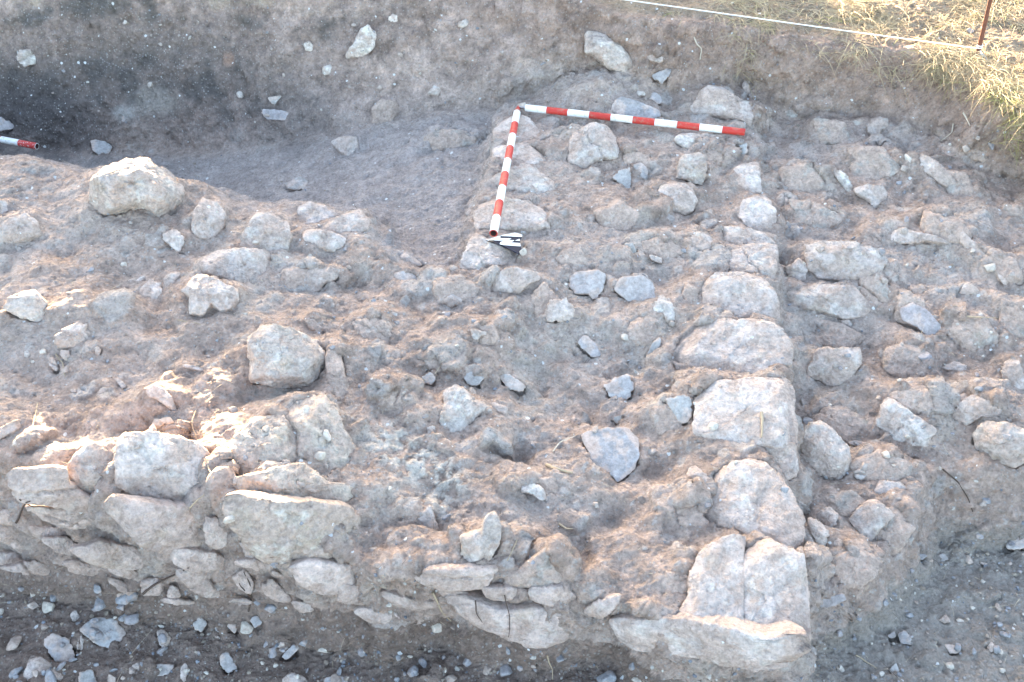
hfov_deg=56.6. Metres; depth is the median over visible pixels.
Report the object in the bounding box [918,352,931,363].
stone chip
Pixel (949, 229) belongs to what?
embedded stone
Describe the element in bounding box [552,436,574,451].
root
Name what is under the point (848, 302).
limestone block
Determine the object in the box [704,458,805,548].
limestone block
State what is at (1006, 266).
embedded stone
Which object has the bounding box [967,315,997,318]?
twig
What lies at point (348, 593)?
facing stone
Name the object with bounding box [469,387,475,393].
stone chip
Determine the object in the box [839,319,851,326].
limestone block
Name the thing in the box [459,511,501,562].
boulder
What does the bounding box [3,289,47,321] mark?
boulder
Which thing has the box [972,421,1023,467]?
boulder
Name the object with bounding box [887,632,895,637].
slate slab
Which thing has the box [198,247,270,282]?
limestone block
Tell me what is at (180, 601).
facing stone
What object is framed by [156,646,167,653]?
rubble stone
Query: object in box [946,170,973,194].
embedded stone
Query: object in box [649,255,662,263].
limestone block
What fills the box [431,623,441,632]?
rubble stone
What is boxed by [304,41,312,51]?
lime crusted stone
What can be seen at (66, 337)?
limestone block
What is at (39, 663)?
limestone block
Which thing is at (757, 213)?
limestone block
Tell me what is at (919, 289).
embedded stone
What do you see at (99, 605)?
rubble stone
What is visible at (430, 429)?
lime crusted stone
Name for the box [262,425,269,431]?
stone chip
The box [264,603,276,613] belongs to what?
rubble stone
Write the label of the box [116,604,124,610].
rubble stone
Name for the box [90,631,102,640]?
rubble stone
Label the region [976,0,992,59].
iron stake
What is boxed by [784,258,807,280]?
limestone block
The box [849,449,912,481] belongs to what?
embedded stone
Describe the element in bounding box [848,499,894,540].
limestone block
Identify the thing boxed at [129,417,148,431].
embedded stone
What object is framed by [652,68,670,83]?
slate slab
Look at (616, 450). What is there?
slate slab
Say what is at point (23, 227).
limestone block
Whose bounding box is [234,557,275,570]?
facing stone
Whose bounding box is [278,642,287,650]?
limestone block
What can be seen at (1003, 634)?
rubble stone
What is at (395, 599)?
facing stone
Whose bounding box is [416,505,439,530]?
limestone block
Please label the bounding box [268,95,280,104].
slate slab
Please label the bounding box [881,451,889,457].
stone chip
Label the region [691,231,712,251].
limestone block
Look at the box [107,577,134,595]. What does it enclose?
facing stone
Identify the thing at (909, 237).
limestone block
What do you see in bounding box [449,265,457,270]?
stone chip
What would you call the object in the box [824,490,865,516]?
embedded stone
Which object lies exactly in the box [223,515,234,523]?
stone chip
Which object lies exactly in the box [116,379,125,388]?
limestone block
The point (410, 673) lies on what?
rubble stone
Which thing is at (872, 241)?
embedded stone
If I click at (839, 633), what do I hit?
rubble stone
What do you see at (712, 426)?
stone chip
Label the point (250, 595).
root
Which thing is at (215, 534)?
facing stone
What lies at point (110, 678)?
rubble stone
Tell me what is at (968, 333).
embedded stone
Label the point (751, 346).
limestone block
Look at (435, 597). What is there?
root
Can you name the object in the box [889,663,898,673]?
slate slab
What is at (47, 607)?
rubble stone
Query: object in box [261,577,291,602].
facing stone
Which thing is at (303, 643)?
rubble stone
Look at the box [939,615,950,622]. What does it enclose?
limestone block
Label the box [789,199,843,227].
embedded stone
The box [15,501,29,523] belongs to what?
root
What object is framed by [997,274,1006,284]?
limestone block
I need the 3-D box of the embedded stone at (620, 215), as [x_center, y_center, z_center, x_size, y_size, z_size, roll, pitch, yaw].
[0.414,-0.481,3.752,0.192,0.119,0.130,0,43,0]
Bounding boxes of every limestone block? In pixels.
[0,200,7,214]
[0,213,42,242]
[0,419,20,438]
[23,655,62,681]
[27,601,38,609]
[49,356,58,370]
[54,322,87,349]
[60,349,69,360]
[67,437,117,493]
[70,610,79,620]
[76,636,83,649]
[94,346,100,354]
[114,430,209,499]
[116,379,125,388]
[129,663,138,673]
[138,280,162,298]
[146,384,176,409]
[157,629,171,646]
[162,229,184,251]
[163,271,179,285]
[180,663,187,681]
[181,274,238,317]
[182,364,203,370]
[191,198,226,238]
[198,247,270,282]
[239,212,292,250]
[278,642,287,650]
[282,672,305,681]
[297,201,340,224]
[302,229,345,252]
[304,267,339,291]
[320,209,369,232]
[331,136,358,155]
[399,253,421,266]
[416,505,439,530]
[443,294,462,306]
[459,233,517,270]
[473,196,550,232]
[490,163,557,193]
[491,142,545,163]
[492,114,539,141]
[492,267,540,293]
[492,402,507,414]
[544,297,574,322]
[567,122,619,168]
[609,611,810,667]
[647,54,662,62]
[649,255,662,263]
[658,182,697,215]
[670,534,745,636]
[671,318,793,373]
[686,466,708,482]
[689,85,755,125]
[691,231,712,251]
[692,377,797,447]
[702,271,780,323]
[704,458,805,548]
[723,226,774,244]
[728,242,778,278]
[733,161,761,193]
[738,195,776,231]
[742,80,749,97]
[743,538,811,640]
[764,442,798,480]
[775,193,788,205]
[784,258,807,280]
[786,284,869,319]
[804,240,887,280]
[806,346,861,385]
[811,646,816,654]
[816,507,838,526]
[834,538,843,546]
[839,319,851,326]
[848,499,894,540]
[854,184,887,207]
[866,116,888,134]
[874,480,905,494]
[891,227,948,244]
[919,154,955,187]
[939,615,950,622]
[942,361,966,370]
[956,395,1001,425]
[959,232,983,253]
[959,281,979,294]
[987,642,994,652]
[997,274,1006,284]
[1000,356,1023,388]
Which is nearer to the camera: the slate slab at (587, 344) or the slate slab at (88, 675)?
the slate slab at (88, 675)
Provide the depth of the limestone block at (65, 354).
3.15 m
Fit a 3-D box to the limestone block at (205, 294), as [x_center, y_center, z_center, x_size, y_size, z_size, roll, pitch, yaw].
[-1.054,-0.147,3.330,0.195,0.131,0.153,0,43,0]
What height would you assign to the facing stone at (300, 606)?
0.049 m
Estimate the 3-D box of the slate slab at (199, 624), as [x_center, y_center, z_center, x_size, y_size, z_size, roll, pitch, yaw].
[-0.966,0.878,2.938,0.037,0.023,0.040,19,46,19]
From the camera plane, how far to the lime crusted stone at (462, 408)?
3.01 m
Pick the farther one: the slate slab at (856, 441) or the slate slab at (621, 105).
the slate slab at (621, 105)
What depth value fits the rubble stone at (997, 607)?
2.87 m
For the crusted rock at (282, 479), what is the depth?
2.71 m
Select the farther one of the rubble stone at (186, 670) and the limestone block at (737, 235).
the limestone block at (737, 235)
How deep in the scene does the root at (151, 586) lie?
2.83 m
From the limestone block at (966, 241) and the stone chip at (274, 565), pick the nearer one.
the stone chip at (274, 565)
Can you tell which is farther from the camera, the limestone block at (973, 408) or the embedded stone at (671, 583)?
the limestone block at (973, 408)
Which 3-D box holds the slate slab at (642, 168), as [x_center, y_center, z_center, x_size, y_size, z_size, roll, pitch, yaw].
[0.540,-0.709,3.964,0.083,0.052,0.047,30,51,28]
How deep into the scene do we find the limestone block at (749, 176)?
3.91 m
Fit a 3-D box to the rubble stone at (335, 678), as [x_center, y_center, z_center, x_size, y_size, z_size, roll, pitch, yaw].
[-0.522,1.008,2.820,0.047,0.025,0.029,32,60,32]
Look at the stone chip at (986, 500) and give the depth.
2.99 m
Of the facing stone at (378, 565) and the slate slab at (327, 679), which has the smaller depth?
the facing stone at (378, 565)
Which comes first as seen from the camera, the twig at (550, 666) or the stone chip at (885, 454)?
the twig at (550, 666)
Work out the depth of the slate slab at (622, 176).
3.93 m
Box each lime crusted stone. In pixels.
[16,49,35,67]
[24,350,29,357]
[236,91,243,97]
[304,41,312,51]
[322,64,331,75]
[345,24,376,58]
[388,14,397,21]
[427,425,435,433]
[428,85,440,95]
[439,384,486,431]
[458,19,468,28]
[470,329,481,338]
[520,483,545,500]
[637,90,644,95]
[653,294,674,325]
[674,133,724,147]
[833,170,852,191]
[853,469,865,479]
[875,397,936,446]
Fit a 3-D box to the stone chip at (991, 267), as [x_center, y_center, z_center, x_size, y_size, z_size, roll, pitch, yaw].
[1.767,-0.274,3.515,0.041,0.033,0.042,8,35,5]
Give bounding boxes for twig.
[545,463,572,473]
[546,655,552,679]
[760,411,763,437]
[942,468,972,511]
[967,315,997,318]
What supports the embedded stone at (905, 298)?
on the ground at (224, 52)
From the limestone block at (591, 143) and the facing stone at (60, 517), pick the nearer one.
the facing stone at (60, 517)
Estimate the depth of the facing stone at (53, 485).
2.65 m
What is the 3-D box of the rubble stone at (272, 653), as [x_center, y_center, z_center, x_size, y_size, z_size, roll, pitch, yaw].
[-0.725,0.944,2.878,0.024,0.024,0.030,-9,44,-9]
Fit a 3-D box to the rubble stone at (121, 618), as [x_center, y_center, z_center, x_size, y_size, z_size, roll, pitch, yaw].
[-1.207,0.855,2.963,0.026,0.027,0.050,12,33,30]
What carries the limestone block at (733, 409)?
on the ground at (224, 52)
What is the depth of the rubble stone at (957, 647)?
2.77 m
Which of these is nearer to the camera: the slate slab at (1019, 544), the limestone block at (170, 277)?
the slate slab at (1019, 544)
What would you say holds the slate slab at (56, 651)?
on the ground at (224, 52)
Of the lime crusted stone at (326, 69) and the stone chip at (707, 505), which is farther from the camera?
the lime crusted stone at (326, 69)
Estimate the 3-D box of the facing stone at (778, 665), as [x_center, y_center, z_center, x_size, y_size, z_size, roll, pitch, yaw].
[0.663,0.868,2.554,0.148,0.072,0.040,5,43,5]
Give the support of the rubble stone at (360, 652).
on the ground at (224, 52)
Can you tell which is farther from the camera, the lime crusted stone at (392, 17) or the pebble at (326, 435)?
the lime crusted stone at (392, 17)
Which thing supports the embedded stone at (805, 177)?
on the ground at (224, 52)
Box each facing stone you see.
[0,508,13,525]
[0,525,22,553]
[0,551,22,564]
[0,559,49,575]
[6,464,89,512]
[25,504,91,529]
[28,525,66,538]
[41,536,77,555]
[62,559,98,575]
[70,538,144,569]
[103,494,201,554]
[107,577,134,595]
[108,568,137,578]
[140,577,163,595]
[160,597,195,605]
[167,585,180,597]
[170,547,223,572]
[175,567,220,597]
[203,516,226,549]
[229,597,251,605]
[232,569,253,594]
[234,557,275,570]
[239,542,253,557]
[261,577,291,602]
[271,570,282,577]
[288,557,356,595]
[291,600,313,612]
[337,583,363,605]
[353,605,423,624]
[373,562,381,568]
[380,589,436,610]
[414,562,498,591]
[436,589,468,597]
[444,589,568,648]
[481,583,516,600]
[528,584,576,606]
[584,593,620,618]
[740,662,788,672]
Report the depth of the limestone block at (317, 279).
3.46 m
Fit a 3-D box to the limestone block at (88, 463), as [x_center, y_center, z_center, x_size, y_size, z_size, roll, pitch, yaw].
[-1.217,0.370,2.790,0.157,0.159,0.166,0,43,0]
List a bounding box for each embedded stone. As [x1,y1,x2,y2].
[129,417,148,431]
[280,267,308,288]
[305,318,321,332]
[325,349,348,401]
[352,318,392,343]
[371,99,398,123]
[380,349,401,359]
[386,389,409,405]
[423,129,476,150]
[424,358,444,372]
[432,274,479,304]
[473,321,499,344]
[503,547,561,587]
[531,282,558,317]
[538,476,557,494]
[555,247,587,264]
[593,200,638,230]
[623,152,650,169]
[626,315,657,346]
[642,237,682,257]
[648,404,680,434]
[652,570,687,594]
[675,505,708,527]
[682,282,698,301]
[702,146,722,165]
[778,162,824,192]
[785,110,797,117]
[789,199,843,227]
[811,405,867,443]
[814,117,850,144]
[815,319,865,347]
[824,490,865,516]
[833,549,884,588]
[843,119,862,124]
[847,146,900,179]
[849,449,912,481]
[858,271,888,307]
[861,235,880,247]
[875,506,915,553]
[877,344,933,377]
[889,385,933,414]
[894,289,925,324]
[907,284,926,294]
[919,210,971,243]
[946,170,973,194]
[947,311,999,353]
[952,393,967,420]
[967,150,987,162]
[983,253,1023,285]
[999,298,1023,337]
[1002,204,1022,216]
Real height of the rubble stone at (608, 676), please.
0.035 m
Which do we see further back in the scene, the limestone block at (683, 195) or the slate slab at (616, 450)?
the limestone block at (683, 195)
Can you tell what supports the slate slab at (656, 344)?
on the ground at (224, 52)
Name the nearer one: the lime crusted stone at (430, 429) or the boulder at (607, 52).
the lime crusted stone at (430, 429)
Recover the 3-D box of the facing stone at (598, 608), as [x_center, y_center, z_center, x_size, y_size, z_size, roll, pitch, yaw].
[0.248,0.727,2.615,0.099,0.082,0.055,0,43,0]
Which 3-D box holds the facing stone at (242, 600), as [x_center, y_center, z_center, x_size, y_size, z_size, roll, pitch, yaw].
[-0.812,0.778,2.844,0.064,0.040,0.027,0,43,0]
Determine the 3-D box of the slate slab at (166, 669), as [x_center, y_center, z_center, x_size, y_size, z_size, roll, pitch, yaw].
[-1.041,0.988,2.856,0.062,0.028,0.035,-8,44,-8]
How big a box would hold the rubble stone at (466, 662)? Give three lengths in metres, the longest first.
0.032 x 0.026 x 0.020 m
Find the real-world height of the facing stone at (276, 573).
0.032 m
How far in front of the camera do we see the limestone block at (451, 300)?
3.40 m
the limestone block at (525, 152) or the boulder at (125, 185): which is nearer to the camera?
the boulder at (125, 185)
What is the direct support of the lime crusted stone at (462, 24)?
on the ground at (224, 52)
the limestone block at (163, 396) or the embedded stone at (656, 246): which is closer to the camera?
the limestone block at (163, 396)
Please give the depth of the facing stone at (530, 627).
2.66 m
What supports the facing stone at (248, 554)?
on the ground at (224, 52)
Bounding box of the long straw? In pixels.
[709,0,1023,143]
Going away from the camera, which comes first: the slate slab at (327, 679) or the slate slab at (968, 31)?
the slate slab at (327, 679)
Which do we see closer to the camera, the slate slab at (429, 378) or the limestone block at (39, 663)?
the limestone block at (39, 663)
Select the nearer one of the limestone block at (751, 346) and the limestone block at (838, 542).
the limestone block at (838, 542)
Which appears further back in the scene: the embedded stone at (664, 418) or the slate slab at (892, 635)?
the embedded stone at (664, 418)
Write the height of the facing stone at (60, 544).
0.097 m
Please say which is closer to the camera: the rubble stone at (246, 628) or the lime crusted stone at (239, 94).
the rubble stone at (246, 628)
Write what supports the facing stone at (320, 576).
on the ground at (224, 52)
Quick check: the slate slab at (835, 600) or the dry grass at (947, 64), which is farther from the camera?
the dry grass at (947, 64)
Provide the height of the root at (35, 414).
0.058 m
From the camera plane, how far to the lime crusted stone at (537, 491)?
2.82 m
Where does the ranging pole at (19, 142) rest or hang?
on the ground at (224, 52)
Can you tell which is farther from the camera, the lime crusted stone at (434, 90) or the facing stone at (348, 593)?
the lime crusted stone at (434, 90)
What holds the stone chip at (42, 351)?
on the ground at (224, 52)
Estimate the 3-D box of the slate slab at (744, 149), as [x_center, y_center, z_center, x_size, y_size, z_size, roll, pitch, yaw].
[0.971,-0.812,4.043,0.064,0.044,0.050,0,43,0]
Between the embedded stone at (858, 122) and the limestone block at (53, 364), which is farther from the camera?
the embedded stone at (858, 122)
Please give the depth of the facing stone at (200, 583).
2.79 m
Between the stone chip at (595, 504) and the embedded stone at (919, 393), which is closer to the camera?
the stone chip at (595, 504)
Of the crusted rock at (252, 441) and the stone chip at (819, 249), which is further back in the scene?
the stone chip at (819, 249)
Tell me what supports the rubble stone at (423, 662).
on the ground at (224, 52)
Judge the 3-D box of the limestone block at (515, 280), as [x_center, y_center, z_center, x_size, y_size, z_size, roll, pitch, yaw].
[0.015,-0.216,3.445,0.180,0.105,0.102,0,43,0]
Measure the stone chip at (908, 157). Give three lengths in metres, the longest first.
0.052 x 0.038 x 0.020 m
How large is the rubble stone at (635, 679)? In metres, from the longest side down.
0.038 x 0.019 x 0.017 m
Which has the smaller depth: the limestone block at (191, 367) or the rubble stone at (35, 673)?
the rubble stone at (35, 673)
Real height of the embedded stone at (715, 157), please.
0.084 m
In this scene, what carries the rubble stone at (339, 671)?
on the ground at (224, 52)
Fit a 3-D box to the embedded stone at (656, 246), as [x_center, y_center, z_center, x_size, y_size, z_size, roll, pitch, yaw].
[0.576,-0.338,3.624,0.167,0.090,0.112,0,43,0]
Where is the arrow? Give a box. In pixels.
[486,233,522,254]
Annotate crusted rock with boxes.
[222,490,361,564]
[229,415,296,475]
[232,462,352,501]
[282,394,355,475]
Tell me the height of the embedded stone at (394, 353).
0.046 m
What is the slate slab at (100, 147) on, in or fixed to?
on the ground at (224, 52)
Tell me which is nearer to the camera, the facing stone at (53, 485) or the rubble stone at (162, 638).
the facing stone at (53, 485)
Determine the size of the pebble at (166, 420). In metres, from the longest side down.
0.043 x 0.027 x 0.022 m
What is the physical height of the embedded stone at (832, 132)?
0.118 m
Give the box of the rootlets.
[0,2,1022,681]
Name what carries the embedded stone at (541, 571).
on the ground at (224, 52)
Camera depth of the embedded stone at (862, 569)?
2.74 m
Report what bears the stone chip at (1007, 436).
on the boulder at (990, 440)
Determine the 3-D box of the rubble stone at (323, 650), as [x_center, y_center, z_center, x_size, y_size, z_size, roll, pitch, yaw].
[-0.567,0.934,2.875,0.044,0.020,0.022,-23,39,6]
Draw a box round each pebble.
[149,425,156,430]
[152,418,163,428]
[160,417,173,423]
[323,429,330,441]
[519,248,526,255]
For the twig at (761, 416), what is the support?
on the limestone block at (733, 409)
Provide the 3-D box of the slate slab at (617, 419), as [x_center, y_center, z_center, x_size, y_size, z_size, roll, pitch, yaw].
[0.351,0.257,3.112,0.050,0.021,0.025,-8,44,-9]
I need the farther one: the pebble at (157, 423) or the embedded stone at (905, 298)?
the embedded stone at (905, 298)
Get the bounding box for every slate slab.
[0,117,13,131]
[44,633,74,661]
[78,669,96,681]
[80,617,125,648]
[90,139,111,154]
[156,664,173,675]
[193,618,206,631]
[220,652,236,672]
[227,624,237,632]
[250,615,261,627]
[261,109,288,120]
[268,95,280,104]
[282,644,297,659]
[284,175,307,190]
[324,675,347,681]
[394,271,416,279]
[422,372,435,384]
[463,371,483,385]
[500,374,525,391]
[569,270,605,299]
[578,335,600,356]
[581,427,639,482]
[603,374,633,399]
[611,96,660,123]
[612,167,630,187]
[612,416,621,423]
[614,275,655,300]
[624,242,636,253]
[633,162,647,179]
[647,337,660,353]
[649,92,661,104]
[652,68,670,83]
[665,394,692,423]
[739,143,747,153]
[820,593,845,607]
[848,440,865,446]
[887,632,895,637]
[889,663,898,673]
[898,630,911,644]
[899,302,940,334]
[920,554,927,559]
[939,553,948,561]
[945,644,958,653]
[966,28,973,33]
[1006,536,1023,549]
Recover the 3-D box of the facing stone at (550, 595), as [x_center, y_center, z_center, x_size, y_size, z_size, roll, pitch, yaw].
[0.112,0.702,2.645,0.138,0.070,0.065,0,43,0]
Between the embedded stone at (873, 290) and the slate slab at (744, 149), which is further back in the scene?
the slate slab at (744, 149)
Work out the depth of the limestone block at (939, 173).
3.90 m
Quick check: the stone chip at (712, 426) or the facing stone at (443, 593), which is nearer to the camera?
the facing stone at (443, 593)
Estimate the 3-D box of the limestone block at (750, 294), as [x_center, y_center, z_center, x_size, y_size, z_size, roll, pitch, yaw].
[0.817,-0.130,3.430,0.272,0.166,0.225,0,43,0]
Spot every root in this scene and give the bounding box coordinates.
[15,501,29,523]
[31,402,37,431]
[142,567,188,594]
[191,410,196,436]
[244,572,251,611]
[432,592,450,620]
[504,595,509,636]
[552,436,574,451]
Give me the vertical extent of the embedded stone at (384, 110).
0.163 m
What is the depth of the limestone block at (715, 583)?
2.59 m
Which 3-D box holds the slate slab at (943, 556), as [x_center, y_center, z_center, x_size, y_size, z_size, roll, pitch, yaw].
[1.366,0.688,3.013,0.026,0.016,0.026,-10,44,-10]
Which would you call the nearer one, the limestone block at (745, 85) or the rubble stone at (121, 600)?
the rubble stone at (121, 600)
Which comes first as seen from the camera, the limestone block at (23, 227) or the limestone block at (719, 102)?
the limestone block at (23, 227)
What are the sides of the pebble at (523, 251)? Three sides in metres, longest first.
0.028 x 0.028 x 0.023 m
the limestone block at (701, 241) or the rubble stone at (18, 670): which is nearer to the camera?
the rubble stone at (18, 670)
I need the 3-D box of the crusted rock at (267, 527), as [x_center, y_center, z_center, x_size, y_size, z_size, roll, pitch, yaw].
[-0.611,0.514,2.681,0.363,0.276,0.188,-8,44,-8]
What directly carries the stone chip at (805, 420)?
on the ground at (224, 52)
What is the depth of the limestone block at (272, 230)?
3.55 m
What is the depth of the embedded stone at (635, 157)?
3.99 m
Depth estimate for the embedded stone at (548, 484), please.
2.85 m
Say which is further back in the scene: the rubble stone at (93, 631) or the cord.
the cord
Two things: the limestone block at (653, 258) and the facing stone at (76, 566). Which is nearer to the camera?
the facing stone at (76, 566)
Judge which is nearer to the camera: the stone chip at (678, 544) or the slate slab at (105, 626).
the stone chip at (678, 544)
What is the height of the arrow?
0.006 m
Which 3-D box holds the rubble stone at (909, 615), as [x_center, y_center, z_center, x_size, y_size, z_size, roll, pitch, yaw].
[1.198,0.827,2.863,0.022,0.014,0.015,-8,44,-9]
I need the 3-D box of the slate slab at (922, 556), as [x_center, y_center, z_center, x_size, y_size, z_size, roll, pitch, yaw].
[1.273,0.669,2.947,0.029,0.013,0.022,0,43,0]
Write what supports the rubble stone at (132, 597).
on the ground at (224, 52)
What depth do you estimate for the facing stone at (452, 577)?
2.62 m
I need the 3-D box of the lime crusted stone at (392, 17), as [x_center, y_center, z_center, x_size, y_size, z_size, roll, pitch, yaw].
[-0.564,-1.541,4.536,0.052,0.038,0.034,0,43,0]
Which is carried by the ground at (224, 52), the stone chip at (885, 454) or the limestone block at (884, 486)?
the limestone block at (884, 486)
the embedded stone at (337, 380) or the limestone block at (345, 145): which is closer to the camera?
the embedded stone at (337, 380)
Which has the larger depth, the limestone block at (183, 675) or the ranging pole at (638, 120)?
the ranging pole at (638, 120)
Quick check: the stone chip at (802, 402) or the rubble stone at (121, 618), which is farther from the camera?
the stone chip at (802, 402)
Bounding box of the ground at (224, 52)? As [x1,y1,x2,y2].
[0,0,1023,681]
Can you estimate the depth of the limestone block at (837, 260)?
3.54 m
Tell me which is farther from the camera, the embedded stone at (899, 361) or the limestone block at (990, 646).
the embedded stone at (899, 361)
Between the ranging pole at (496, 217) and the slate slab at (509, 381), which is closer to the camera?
the slate slab at (509, 381)
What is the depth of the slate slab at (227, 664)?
2.85 m
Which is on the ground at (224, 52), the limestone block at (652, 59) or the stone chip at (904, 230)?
the limestone block at (652, 59)
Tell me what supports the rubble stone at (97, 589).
on the ground at (224, 52)
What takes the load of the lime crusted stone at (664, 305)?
on the ground at (224, 52)
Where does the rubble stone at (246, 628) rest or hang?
on the ground at (224, 52)
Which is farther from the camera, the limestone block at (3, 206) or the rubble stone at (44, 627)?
the limestone block at (3, 206)
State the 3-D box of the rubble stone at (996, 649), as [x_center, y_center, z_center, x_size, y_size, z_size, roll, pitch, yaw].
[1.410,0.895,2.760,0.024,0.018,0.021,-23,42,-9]
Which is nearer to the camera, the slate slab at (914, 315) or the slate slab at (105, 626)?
the slate slab at (105, 626)
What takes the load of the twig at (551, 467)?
on the ground at (224, 52)
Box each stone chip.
[39,349,46,353]
[97,387,107,393]
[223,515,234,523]
[229,406,237,412]
[232,476,236,484]
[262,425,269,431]
[270,562,277,567]
[296,480,304,487]
[302,405,309,413]
[314,451,325,460]
[442,514,450,520]
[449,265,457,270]
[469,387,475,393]
[572,535,579,540]
[592,425,597,432]
[592,502,598,507]
[621,334,627,340]
[650,449,656,454]
[672,541,683,547]
[704,503,710,507]
[708,422,718,430]
[780,485,788,492]
[800,398,805,405]
[802,417,812,424]
[815,245,823,252]
[860,462,867,470]
[878,247,885,255]
[881,277,887,283]
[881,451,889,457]
[900,165,907,171]
[901,227,907,233]
[904,154,911,161]
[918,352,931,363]
[962,145,970,151]
[974,386,982,391]
[982,497,990,503]
[984,263,995,271]
[988,142,993,149]
[1002,434,1011,439]
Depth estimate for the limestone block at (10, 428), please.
2.90 m
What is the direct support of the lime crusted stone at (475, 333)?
on the ground at (224, 52)
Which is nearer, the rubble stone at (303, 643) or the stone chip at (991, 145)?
the rubble stone at (303, 643)
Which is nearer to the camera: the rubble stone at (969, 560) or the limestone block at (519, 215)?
the rubble stone at (969, 560)
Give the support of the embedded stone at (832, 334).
on the ground at (224, 52)
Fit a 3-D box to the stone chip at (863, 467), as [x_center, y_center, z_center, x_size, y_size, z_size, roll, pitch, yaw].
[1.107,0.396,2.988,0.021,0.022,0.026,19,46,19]
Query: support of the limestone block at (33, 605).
on the ground at (224, 52)
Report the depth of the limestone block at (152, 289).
3.39 m
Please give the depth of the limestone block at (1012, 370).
3.21 m
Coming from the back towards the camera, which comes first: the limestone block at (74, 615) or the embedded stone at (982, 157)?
the embedded stone at (982, 157)
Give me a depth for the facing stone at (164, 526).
2.67 m
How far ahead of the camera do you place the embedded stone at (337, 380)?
3.07 m
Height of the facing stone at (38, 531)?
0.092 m
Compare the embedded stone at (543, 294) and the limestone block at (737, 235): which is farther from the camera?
the limestone block at (737, 235)
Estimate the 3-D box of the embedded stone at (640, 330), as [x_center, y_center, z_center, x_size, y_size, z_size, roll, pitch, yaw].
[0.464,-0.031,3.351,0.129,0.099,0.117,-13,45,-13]
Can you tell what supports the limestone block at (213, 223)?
on the ground at (224, 52)
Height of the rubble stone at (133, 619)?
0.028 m
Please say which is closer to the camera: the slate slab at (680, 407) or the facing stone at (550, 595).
the facing stone at (550, 595)
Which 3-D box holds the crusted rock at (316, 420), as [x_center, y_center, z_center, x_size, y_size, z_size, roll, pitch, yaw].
[-0.585,0.319,2.901,0.186,0.204,0.311,-20,47,-20]
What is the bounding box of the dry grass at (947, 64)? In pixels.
[648,0,1023,165]
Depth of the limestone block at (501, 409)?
3.06 m
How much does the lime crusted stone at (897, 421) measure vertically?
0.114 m
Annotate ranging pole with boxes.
[0,136,38,149]
[489,105,520,236]
[519,104,745,135]
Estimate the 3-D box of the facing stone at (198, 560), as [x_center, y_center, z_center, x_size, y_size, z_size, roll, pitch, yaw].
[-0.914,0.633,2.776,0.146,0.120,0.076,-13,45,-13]
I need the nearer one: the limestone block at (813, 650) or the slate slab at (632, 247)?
the limestone block at (813, 650)
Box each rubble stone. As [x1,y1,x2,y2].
[6,635,21,650]
[9,666,22,678]
[32,670,39,676]
[41,624,48,630]
[42,601,54,612]
[45,669,56,681]
[50,595,55,602]
[56,661,65,670]
[89,618,98,622]
[89,627,99,637]
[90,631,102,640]
[93,597,105,610]
[94,583,101,593]
[107,674,115,681]
[115,594,128,604]
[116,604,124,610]
[118,613,125,621]
[124,613,138,624]
[126,592,137,602]
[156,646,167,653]
[157,633,166,644]
[183,668,189,673]
[240,621,253,633]
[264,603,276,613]
[269,646,276,657]
[299,640,306,646]
[318,648,327,652]
[331,674,341,681]
[336,667,341,675]
[357,648,364,656]
[407,665,418,676]
[418,657,427,667]
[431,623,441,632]
[445,674,456,681]
[463,658,470,666]
[483,665,490,674]
[500,664,512,676]
[556,655,564,662]
[596,670,616,681]
[629,662,634,670]
[632,677,640,681]
[837,630,842,636]
[883,599,888,605]
[906,613,913,617]
[946,662,953,669]
[954,643,960,651]
[966,555,972,563]
[976,533,983,538]
[993,645,1000,653]
[995,603,1000,611]
[999,631,1009,637]
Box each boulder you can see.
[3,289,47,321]
[88,157,184,217]
[247,323,325,388]
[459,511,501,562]
[584,31,632,72]
[676,152,706,184]
[800,420,851,479]
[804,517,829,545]
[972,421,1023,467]
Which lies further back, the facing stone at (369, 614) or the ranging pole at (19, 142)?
the ranging pole at (19, 142)
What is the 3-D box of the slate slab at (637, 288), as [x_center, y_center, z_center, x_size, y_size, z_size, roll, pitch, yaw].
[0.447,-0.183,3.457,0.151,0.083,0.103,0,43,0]
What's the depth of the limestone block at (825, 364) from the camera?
3.26 m
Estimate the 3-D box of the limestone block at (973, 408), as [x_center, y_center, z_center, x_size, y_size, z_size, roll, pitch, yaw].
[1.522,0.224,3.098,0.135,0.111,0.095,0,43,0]
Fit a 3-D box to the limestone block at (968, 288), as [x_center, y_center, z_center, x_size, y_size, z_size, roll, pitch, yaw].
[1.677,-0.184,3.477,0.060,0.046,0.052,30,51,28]
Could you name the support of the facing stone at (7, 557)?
on the ground at (224, 52)
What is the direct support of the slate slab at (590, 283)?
on the ground at (224, 52)
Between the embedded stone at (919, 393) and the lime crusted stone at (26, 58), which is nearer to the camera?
the embedded stone at (919, 393)
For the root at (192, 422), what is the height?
0.019 m
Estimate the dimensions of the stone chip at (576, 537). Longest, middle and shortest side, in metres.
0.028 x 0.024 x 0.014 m
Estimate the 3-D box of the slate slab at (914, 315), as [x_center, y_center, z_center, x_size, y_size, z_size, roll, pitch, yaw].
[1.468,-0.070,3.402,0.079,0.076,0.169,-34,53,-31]
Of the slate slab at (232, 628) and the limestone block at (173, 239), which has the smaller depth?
the slate slab at (232, 628)
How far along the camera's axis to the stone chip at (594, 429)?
3.00 m
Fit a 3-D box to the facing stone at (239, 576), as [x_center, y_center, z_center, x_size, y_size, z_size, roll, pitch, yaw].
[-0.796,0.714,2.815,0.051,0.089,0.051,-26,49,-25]
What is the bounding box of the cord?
[625,0,976,48]
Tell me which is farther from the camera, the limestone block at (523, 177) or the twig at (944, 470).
the limestone block at (523, 177)
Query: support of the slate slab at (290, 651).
on the ground at (224, 52)

